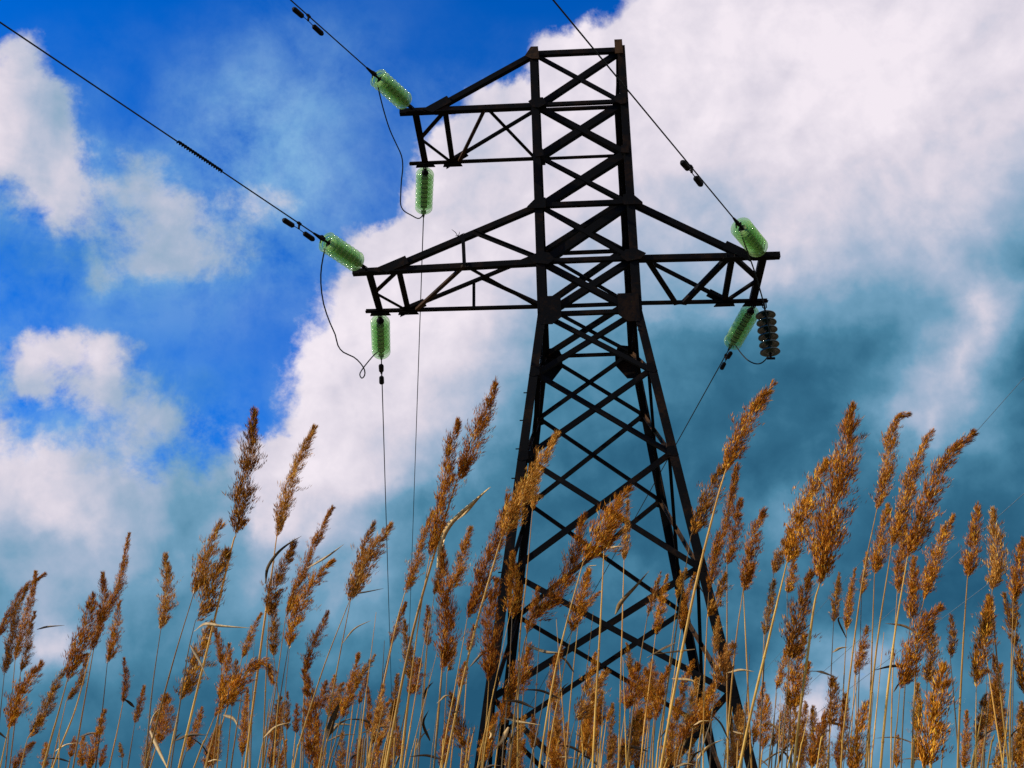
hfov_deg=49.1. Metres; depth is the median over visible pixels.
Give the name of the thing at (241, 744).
reed
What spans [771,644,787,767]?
reed
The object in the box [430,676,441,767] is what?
reed
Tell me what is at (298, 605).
reed
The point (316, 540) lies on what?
reed
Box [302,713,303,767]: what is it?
reed
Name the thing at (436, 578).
reed
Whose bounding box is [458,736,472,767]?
reed
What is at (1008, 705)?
reed
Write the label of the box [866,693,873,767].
reed
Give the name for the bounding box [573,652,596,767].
reed
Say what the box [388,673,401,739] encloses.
reed
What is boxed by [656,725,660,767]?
reed
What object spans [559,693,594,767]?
reed
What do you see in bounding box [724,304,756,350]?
insulator string
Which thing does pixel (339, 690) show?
reed
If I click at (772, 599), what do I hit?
reed
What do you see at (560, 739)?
reed
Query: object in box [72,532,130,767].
reed
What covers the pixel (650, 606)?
reed
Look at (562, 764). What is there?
reed
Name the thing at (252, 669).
reed
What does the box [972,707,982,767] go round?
reed
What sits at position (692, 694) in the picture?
reed
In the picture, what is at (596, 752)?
reed
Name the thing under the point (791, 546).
reed
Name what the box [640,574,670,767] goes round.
reed
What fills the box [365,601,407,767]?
reed
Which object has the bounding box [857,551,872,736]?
reed
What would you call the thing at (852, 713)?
reed
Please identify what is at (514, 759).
reed
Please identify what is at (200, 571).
reed
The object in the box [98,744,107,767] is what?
reed
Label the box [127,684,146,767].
reed
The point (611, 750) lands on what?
reed
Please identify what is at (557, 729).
reed
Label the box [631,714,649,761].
reed
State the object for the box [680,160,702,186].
vibration damper
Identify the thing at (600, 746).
reed
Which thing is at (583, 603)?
reed
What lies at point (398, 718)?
reed
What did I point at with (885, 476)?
reed
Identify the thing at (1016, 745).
reed
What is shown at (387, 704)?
reed
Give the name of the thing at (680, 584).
reed
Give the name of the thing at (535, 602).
reed
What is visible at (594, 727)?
reed
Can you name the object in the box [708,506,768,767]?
reed
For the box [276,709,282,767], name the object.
reed
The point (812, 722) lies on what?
reed
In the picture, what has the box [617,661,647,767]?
reed
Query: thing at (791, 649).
reed
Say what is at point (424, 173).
insulator string
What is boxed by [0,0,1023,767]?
sky
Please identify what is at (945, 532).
reed
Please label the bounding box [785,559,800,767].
reed
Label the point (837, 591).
reed
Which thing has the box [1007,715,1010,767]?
reed
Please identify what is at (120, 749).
reed
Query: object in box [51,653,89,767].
reed
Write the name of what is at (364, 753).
reed
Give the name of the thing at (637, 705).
reed
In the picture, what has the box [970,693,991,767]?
reed
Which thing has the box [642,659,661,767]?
reed
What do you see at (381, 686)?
reed
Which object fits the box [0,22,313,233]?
conductor
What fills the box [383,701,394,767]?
reed
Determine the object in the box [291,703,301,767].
reed
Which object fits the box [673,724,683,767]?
reed
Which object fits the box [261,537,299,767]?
reed
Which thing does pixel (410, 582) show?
reed
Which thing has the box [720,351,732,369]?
vibration damper
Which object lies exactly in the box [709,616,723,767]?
reed
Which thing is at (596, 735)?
reed
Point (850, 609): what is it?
reed
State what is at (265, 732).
reed
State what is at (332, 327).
jumper cable
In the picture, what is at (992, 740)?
reed
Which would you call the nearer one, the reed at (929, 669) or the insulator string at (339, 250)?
the reed at (929, 669)
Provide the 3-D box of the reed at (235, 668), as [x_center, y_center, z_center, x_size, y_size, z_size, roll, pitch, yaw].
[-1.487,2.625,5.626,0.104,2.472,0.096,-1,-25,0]
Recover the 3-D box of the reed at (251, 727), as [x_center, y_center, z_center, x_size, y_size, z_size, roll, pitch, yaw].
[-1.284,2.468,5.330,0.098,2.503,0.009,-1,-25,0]
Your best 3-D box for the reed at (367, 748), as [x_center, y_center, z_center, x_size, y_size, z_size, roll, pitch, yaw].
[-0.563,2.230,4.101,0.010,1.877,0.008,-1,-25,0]
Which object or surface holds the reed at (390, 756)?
on the ground
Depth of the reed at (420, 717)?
4.34 m
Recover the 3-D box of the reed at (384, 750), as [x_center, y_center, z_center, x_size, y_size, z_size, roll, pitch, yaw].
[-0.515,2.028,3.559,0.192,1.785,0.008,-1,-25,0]
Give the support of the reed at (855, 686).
on the ground
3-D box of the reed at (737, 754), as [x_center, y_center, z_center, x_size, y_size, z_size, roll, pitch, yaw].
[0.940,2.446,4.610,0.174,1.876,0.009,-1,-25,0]
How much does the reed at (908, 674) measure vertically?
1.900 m
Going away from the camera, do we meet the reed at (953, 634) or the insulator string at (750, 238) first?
the reed at (953, 634)
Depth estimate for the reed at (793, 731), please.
4.75 m
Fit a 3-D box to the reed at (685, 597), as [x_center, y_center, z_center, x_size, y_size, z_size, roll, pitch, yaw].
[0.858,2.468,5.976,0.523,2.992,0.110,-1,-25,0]
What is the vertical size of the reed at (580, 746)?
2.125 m
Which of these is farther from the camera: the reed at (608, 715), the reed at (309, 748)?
the reed at (608, 715)
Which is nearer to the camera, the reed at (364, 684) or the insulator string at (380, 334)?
the reed at (364, 684)
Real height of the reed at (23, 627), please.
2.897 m
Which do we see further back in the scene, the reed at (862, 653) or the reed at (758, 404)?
the reed at (862, 653)
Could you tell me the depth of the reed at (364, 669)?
6.39 m
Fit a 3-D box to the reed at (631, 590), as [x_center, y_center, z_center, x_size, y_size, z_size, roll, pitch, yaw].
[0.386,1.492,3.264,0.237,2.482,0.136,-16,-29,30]
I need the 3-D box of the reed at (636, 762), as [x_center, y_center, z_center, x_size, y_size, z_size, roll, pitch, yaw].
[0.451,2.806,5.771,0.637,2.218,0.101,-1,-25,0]
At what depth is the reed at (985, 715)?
4.78 m
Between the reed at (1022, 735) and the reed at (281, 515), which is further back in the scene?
the reed at (1022, 735)
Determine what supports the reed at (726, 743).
on the ground
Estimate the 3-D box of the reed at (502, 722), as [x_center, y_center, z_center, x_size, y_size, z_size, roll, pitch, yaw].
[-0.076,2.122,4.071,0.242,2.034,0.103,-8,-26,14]
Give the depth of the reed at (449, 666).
6.40 m
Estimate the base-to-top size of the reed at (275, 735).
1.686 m
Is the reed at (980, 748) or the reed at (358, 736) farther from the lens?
the reed at (980, 748)
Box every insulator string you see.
[314,232,367,270]
[366,67,413,108]
[370,314,390,359]
[415,165,433,217]
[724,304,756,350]
[732,217,767,256]
[756,303,780,359]
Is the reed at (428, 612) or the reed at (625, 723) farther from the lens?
the reed at (428, 612)
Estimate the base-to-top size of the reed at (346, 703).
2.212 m
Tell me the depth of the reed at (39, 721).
4.76 m
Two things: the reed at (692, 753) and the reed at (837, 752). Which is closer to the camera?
the reed at (837, 752)
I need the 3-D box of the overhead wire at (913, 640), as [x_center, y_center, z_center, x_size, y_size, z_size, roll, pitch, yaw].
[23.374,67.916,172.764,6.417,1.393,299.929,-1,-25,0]
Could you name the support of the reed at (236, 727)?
on the ground
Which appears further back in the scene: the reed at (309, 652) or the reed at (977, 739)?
the reed at (309, 652)
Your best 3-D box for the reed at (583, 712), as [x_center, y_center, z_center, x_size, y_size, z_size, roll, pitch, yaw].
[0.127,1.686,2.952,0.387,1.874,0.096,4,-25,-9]
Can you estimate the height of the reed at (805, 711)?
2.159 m
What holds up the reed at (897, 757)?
on the ground
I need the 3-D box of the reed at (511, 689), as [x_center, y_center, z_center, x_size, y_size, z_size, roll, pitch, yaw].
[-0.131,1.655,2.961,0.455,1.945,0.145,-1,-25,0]
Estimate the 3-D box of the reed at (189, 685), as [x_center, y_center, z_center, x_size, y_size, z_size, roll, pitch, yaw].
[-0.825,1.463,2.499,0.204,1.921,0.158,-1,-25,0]
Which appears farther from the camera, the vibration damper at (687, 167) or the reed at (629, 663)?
the vibration damper at (687, 167)
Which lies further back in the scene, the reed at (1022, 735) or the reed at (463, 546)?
the reed at (1022, 735)
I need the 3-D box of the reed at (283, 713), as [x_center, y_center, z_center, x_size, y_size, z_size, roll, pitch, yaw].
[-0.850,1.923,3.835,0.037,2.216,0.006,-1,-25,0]
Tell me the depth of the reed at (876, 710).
4.86 m
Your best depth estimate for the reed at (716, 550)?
4.45 m
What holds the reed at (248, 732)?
on the ground
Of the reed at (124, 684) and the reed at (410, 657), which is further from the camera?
the reed at (124, 684)
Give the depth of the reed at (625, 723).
3.24 m
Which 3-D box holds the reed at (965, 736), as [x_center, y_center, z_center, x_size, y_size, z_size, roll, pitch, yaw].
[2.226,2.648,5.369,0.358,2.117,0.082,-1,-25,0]
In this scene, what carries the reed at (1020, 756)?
on the ground
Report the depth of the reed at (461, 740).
3.27 m
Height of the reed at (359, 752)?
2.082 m
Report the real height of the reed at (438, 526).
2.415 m
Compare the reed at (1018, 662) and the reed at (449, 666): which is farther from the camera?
the reed at (449, 666)
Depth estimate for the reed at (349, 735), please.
5.01 m
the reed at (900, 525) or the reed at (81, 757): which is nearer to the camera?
the reed at (900, 525)
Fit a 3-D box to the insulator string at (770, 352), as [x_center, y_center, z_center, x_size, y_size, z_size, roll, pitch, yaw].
[3.835,-0.801,16.804,0.302,0.970,0.302,-1,-25,0]
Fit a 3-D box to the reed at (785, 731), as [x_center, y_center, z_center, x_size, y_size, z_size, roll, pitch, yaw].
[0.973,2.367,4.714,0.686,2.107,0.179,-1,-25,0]
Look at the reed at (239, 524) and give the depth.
2.65 m
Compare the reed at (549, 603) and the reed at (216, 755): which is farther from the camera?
the reed at (216, 755)
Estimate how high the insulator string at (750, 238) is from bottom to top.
0.302 m
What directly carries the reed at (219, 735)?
on the ground
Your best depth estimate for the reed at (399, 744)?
6.21 m
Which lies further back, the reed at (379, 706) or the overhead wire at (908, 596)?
the overhead wire at (908, 596)
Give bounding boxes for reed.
[0,572,47,635]
[0,586,27,716]
[0,659,44,767]
[5,570,63,767]
[9,611,35,767]
[10,741,35,767]
[20,666,65,767]
[36,742,51,767]
[42,591,98,767]
[48,736,78,767]
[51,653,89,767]
[52,569,110,767]
[58,729,59,767]
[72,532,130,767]
[74,736,88,767]
[84,708,107,767]
[95,600,124,767]
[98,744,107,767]
[109,657,134,767]
[118,743,123,767]
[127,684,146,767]
[137,692,178,767]
[140,713,157,767]
[144,518,226,767]
[144,552,182,767]
[167,619,217,767]
[170,546,246,767]
[178,405,267,767]
[180,707,205,767]
[191,627,226,767]
[193,656,278,767]
[199,728,220,766]
[202,724,224,767]
[204,643,236,767]
[205,715,218,767]
[208,612,262,767]
[217,694,222,767]
[226,658,239,767]
[230,654,247,767]
[237,688,252,767]
[244,424,343,767]
[248,701,249,767]
[250,654,253,767]
[258,685,274,767]
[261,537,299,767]
[263,505,334,767]
[263,699,269,761]
[265,606,286,767]
[265,696,285,767]
[266,702,285,767]
[269,558,335,767]
[273,693,278,767]
[275,738,287,767]
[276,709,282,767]
[278,646,289,767]
[283,691,291,767]
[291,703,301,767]
[293,521,395,767]
[294,667,323,767]
[300,610,330,767]
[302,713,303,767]
[310,712,328,767]
[314,679,329,766]
[318,518,383,767]
[320,722,332,767]
[323,673,356,767]
[327,651,362,767]
[329,681,349,766]
[330,654,376,767]
[332,731,347,767]
[346,682,355,767]
[348,672,387,767]
[348,699,390,750]
[349,738,366,767]
[355,738,363,767]
[356,616,375,767]
[356,710,360,765]
[357,701,362,767]
[360,734,364,767]
[361,686,372,760]
[362,738,365,767]
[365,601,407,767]
[365,683,389,767]
[366,728,368,767]
[368,510,434,758]
[368,736,382,767]
[369,722,373,767]
[370,708,382,767]
[375,704,394,767]
[376,733,400,767]
[377,640,384,761]
[381,732,388,767]
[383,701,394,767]
[384,377,499,767]
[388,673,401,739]
[389,708,402,730]
[392,618,417,767]
[392,725,404,767]
[393,737,394,767]
[399,416,467,767]
[401,657,428,767]
[403,616,428,767]
[408,638,440,767]
[410,492,510,767]
[412,739,417,767]
[414,672,430,767]
[416,605,435,754]
[417,543,450,767]
[422,525,474,766]
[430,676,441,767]
[431,550,468,767]
[436,720,453,765]
[443,644,457,756]
[443,691,477,767]
[444,429,561,767]
[450,661,468,767]
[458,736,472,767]
[460,624,497,767]
[465,730,469,767]
[466,727,474,767]
[470,576,507,767]
[477,610,510,767]
[477,710,504,767]
[478,729,490,767]
[482,703,491,767]
[485,642,538,767]
[493,549,525,767]
[494,682,516,767]
[502,483,637,767]
[502,714,527,767]
[504,729,524,767]
[506,725,511,767]
[508,510,587,767]
[509,640,525,767]
[517,468,543,767]
[518,586,540,767]
[518,739,526,767]
[526,714,542,767]
[527,568,596,767]
[529,666,550,767]
[531,617,540,767]
[543,730,563,767]
[544,646,577,761]
[545,717,567,766]
[546,725,563,767]
[548,675,565,751]
[556,591,600,762]
[556,619,567,767]
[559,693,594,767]
[559,722,571,767]
[565,668,610,767]
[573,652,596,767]
[574,711,592,767]
[576,617,592,767]
[576,718,591,765]
[578,703,614,767]
[580,704,583,767]
[581,693,608,767]
[584,730,591,765]
[585,702,600,767]
[588,495,621,767]
[595,729,597,767]
[598,721,603,767]
[599,695,603,767]
[603,735,617,767]
[604,703,616,767]
[613,684,655,767]
[614,738,624,767]
[615,498,648,767]
[616,709,643,767]
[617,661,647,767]
[623,669,626,767]
[625,642,633,740]
[627,572,662,767]
[629,678,646,767]
[631,707,649,767]
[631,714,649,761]
[638,666,658,763]
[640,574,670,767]
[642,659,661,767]
[647,459,731,767]
[649,672,667,767]
[651,664,672,767]
[652,729,653,767]
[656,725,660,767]
[658,462,742,767]
[658,568,687,767]
[659,380,777,767]
[659,727,679,767]
[662,572,698,767]
[664,697,680,767]
[673,693,687,725]
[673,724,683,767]
[674,658,695,767]
[675,684,713,767]
[677,676,700,767]
[682,738,698,767]
[687,680,699,767]
[689,681,722,767]
[697,640,737,767]
[702,570,731,767]
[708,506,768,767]
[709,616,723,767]
[721,497,753,740]
[723,704,743,767]
[723,707,732,767]
[729,701,750,767]
[736,741,738,767]
[737,457,829,767]
[740,564,755,767]
[741,655,749,767]
[747,682,765,767]
[755,693,793,767]
[758,528,790,767]
[758,714,780,766]
[760,578,777,760]
[765,568,821,767]
[768,695,776,767]
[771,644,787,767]
[774,702,784,767]
[775,697,792,767]
[778,716,779,767]
[779,700,809,765]
[780,632,812,767]
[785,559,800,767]
[786,704,801,767]
[792,400,867,767]
[792,661,812,751]
[796,734,808,767]
[797,712,808,767]
[804,705,831,766]
[805,709,829,767]
[815,722,833,767]
[816,624,871,740]
[816,736,822,767]
[822,675,842,767]
[824,723,826,767]
[827,572,845,766]
[830,692,852,767]
[838,568,858,751]
[839,699,873,767]
[840,411,912,767]
[843,659,861,767]
[855,637,856,754]
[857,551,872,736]
[864,426,935,767]
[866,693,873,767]
[868,503,891,767]
[870,634,883,767]
[876,555,925,767]
[879,428,978,767]
[881,682,926,767]
[885,513,956,766]
[885,601,947,767]
[889,523,909,767]
[892,734,904,767]
[906,624,942,767]
[906,699,927,763]
[910,658,960,767]
[911,706,919,767]
[941,697,949,767]
[945,613,961,767]
[957,501,987,767]
[957,709,979,767]
[967,594,999,767]
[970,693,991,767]
[971,593,1002,764]
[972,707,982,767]
[972,718,994,767]
[974,693,999,767]
[977,662,1003,767]
[981,506,1010,767]
[982,626,995,767]
[984,677,986,767]
[987,654,1009,767]
[987,734,994,767]
[989,705,1007,766]
[990,728,1008,767]
[1000,591,1023,693]
[1002,618,1016,767]
[1006,534,1023,763]
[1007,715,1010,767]
[1007,718,1023,763]
[1010,597,1021,767]
[1011,740,1023,767]
[1013,708,1022,767]
[1014,701,1023,751]
[1014,730,1023,767]
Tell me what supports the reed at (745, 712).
on the ground
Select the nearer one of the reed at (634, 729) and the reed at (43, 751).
the reed at (634, 729)
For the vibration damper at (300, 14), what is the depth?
15.24 m
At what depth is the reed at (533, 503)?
3.24 m
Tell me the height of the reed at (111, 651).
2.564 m
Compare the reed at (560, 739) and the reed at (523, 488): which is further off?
the reed at (560, 739)
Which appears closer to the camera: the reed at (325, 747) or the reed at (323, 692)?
the reed at (325, 747)
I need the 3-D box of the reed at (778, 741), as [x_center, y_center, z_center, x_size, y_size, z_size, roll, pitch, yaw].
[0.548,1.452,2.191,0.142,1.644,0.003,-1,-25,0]
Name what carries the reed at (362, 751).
on the ground
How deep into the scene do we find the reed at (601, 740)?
3.49 m
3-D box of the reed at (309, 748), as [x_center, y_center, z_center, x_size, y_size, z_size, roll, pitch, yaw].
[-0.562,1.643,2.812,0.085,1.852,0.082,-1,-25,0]
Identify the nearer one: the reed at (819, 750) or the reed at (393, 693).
the reed at (819, 750)
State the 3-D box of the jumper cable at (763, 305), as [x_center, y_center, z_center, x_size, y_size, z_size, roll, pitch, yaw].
[3.551,-1.017,16.404,0.472,0.797,3.234,-4,-25,7]
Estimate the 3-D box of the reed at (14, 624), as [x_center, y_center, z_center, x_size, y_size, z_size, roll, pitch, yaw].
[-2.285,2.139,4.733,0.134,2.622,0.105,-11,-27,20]
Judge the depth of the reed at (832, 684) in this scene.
3.90 m
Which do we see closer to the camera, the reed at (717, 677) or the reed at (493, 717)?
the reed at (717, 677)
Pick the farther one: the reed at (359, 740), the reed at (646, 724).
the reed at (646, 724)
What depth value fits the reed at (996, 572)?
3.07 m
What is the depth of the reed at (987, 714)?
4.74 m
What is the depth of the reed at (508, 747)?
3.53 m
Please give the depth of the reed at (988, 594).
4.24 m
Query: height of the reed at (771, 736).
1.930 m
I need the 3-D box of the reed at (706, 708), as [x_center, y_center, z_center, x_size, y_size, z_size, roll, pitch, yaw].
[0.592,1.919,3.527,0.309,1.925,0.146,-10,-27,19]
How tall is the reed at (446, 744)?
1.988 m
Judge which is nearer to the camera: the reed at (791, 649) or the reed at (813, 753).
the reed at (791, 649)
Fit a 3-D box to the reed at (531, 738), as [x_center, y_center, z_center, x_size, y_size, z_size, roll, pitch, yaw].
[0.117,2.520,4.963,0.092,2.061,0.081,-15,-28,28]
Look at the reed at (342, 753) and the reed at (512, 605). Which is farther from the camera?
the reed at (342, 753)
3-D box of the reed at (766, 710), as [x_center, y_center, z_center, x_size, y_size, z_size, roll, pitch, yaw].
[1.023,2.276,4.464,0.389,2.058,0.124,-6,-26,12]
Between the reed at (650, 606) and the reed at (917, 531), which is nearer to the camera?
the reed at (917, 531)
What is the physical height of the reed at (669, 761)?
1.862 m
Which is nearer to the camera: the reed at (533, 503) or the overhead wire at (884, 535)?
the reed at (533, 503)
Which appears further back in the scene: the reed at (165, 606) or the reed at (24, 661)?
the reed at (24, 661)
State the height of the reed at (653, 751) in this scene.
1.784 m
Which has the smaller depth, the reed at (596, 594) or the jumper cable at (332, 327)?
the reed at (596, 594)
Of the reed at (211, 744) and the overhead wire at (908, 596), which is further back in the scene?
the overhead wire at (908, 596)
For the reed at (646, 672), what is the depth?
5.67 m
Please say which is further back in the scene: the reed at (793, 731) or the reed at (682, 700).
the reed at (682, 700)
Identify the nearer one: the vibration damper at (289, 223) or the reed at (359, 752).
the reed at (359, 752)
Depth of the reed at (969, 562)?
3.62 m
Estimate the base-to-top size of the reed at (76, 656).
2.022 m
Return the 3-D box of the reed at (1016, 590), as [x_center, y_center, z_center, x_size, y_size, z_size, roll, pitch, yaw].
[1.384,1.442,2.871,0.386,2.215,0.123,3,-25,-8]
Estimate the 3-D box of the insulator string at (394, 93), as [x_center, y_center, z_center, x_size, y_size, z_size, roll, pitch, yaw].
[-1.813,-4.394,16.651,0.302,0.302,1.110,-16,-29,29]
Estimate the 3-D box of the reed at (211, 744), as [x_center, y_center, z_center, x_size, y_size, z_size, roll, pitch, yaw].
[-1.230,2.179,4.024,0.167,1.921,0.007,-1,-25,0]
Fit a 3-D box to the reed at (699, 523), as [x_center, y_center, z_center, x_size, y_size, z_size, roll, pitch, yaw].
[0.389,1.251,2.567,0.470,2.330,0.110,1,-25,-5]
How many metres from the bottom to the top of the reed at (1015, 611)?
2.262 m
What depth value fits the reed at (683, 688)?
6.37 m
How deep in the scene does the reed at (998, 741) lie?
5.93 m
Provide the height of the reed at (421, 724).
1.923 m
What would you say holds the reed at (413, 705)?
on the ground
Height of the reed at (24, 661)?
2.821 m
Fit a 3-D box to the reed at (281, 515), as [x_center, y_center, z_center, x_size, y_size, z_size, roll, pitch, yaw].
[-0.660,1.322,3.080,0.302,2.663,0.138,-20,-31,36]
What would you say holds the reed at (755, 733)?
on the ground
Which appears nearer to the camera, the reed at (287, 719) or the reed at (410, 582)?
the reed at (410, 582)
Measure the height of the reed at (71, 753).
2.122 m
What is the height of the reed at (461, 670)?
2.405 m
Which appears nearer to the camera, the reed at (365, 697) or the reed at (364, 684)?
the reed at (365, 697)
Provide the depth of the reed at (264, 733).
4.35 m
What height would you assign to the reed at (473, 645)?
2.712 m
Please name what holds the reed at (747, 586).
on the ground
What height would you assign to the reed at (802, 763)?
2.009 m
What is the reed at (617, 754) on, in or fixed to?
on the ground
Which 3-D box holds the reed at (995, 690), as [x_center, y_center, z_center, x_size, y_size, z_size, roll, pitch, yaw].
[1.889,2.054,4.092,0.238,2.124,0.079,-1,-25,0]
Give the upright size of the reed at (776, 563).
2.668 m
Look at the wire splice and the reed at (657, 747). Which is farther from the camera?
the wire splice
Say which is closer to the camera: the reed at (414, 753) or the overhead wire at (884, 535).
the reed at (414, 753)
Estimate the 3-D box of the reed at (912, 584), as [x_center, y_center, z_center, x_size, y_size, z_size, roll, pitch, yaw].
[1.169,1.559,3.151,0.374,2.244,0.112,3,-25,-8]
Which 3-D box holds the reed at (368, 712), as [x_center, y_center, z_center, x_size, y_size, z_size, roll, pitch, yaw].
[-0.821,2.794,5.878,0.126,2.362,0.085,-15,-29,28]
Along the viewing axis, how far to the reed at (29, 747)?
5.34 m
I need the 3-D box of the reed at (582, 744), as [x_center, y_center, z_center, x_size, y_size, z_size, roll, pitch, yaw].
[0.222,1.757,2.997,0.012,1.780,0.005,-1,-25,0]
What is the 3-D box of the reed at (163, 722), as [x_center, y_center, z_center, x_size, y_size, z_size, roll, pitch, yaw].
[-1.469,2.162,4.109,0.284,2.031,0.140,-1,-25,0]
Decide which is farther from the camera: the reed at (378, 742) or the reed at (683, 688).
the reed at (683, 688)
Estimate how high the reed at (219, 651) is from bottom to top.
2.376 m
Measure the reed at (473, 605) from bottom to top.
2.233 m
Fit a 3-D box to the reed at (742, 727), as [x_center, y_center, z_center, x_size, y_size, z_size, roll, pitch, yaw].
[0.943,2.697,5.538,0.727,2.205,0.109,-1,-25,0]
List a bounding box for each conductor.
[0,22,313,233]
[290,0,366,67]
[381,360,391,696]
[405,218,423,748]
[507,351,727,745]
[552,0,733,217]
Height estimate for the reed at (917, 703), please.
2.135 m
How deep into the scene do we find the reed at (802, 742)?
3.07 m
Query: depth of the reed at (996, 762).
4.49 m
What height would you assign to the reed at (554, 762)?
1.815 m
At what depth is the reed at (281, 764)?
5.04 m
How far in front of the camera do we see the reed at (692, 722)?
4.17 m
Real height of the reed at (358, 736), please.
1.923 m
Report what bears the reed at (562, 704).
on the ground
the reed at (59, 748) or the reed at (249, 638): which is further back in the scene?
the reed at (249, 638)
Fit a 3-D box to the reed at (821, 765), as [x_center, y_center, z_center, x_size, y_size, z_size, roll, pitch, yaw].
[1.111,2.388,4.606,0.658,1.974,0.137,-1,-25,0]
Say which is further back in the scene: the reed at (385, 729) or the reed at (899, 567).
the reed at (385, 729)
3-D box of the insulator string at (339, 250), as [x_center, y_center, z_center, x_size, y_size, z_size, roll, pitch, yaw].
[-2.388,-1.849,15.574,0.302,0.302,1.110,-16,-29,29]
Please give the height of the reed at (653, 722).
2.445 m
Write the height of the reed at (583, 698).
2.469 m
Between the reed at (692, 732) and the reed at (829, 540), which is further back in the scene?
the reed at (692, 732)
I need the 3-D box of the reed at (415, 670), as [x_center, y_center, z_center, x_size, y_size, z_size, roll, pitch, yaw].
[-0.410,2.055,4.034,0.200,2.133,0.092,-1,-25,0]
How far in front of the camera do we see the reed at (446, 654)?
2.70 m
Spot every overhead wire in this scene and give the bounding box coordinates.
[696,378,1023,746]
[722,494,1022,760]
[744,563,1015,767]
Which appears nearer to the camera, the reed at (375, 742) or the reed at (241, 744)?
the reed at (375, 742)
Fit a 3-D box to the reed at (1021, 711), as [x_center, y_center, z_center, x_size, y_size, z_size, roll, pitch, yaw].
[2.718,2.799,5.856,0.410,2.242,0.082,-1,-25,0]
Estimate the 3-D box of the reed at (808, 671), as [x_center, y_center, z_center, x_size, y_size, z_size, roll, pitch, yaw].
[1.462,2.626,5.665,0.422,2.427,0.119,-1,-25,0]
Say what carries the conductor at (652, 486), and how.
attached to the insulator string at (745, 319)
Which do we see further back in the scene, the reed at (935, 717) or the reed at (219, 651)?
the reed at (219, 651)
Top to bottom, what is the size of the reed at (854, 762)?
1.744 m
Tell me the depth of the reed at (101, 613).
4.62 m
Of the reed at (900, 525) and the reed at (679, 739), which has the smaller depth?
the reed at (900, 525)
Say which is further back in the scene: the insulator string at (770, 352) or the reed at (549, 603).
the insulator string at (770, 352)
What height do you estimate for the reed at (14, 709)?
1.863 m
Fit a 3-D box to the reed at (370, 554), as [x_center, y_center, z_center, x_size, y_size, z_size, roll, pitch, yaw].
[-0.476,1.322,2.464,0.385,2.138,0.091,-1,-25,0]
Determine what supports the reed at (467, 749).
on the ground
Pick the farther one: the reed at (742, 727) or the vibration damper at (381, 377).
the vibration damper at (381, 377)
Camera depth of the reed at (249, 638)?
6.48 m
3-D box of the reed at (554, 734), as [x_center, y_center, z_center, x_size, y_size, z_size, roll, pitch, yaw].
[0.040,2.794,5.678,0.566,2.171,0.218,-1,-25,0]
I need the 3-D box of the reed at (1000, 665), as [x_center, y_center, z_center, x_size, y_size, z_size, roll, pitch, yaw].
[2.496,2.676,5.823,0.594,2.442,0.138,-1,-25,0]
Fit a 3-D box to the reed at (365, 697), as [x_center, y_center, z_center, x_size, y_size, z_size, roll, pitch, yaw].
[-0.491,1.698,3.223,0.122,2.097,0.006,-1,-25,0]
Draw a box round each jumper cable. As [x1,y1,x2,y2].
[320,248,377,378]
[377,85,423,218]
[731,235,770,363]
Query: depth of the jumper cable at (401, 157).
17.57 m
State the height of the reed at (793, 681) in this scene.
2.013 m
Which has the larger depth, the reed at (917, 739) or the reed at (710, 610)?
the reed at (917, 739)
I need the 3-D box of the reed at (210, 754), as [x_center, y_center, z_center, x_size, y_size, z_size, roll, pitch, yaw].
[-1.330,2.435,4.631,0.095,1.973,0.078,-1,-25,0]
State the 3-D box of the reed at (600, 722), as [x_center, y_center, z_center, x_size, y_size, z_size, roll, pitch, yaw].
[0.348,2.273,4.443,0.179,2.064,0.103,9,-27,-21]
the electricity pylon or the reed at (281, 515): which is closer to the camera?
the reed at (281, 515)
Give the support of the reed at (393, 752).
on the ground
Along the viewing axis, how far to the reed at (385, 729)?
7.10 m
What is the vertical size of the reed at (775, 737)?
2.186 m
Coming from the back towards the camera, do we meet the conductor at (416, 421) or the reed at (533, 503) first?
the conductor at (416, 421)
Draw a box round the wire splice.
[176,140,222,172]
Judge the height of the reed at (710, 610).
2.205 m
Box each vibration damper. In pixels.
[282,218,314,240]
[292,7,323,35]
[379,364,383,384]
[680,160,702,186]
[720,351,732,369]
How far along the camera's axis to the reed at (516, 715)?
2.44 m
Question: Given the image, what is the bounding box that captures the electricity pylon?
[352,39,780,767]
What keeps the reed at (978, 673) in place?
on the ground
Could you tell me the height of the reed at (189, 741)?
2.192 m
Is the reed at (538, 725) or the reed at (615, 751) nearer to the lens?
the reed at (538, 725)
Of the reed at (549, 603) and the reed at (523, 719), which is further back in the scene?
the reed at (523, 719)
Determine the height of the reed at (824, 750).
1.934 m
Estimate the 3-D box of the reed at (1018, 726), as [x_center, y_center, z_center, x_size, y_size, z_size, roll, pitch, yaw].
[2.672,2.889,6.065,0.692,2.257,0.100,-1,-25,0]
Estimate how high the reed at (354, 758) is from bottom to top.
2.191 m
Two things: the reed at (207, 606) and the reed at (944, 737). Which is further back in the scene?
the reed at (944, 737)
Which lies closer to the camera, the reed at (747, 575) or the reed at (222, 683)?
the reed at (747, 575)
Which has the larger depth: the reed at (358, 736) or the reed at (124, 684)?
the reed at (124, 684)
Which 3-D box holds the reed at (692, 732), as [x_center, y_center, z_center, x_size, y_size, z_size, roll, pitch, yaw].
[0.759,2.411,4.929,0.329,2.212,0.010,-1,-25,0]
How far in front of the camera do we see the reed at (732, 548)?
4.01 m
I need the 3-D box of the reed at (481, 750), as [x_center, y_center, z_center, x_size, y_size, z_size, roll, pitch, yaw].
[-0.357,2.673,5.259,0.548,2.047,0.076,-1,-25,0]
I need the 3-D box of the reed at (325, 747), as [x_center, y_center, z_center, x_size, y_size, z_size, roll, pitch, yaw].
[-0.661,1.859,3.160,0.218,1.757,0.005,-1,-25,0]
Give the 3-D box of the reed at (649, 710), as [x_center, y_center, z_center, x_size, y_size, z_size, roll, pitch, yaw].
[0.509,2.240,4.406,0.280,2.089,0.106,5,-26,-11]

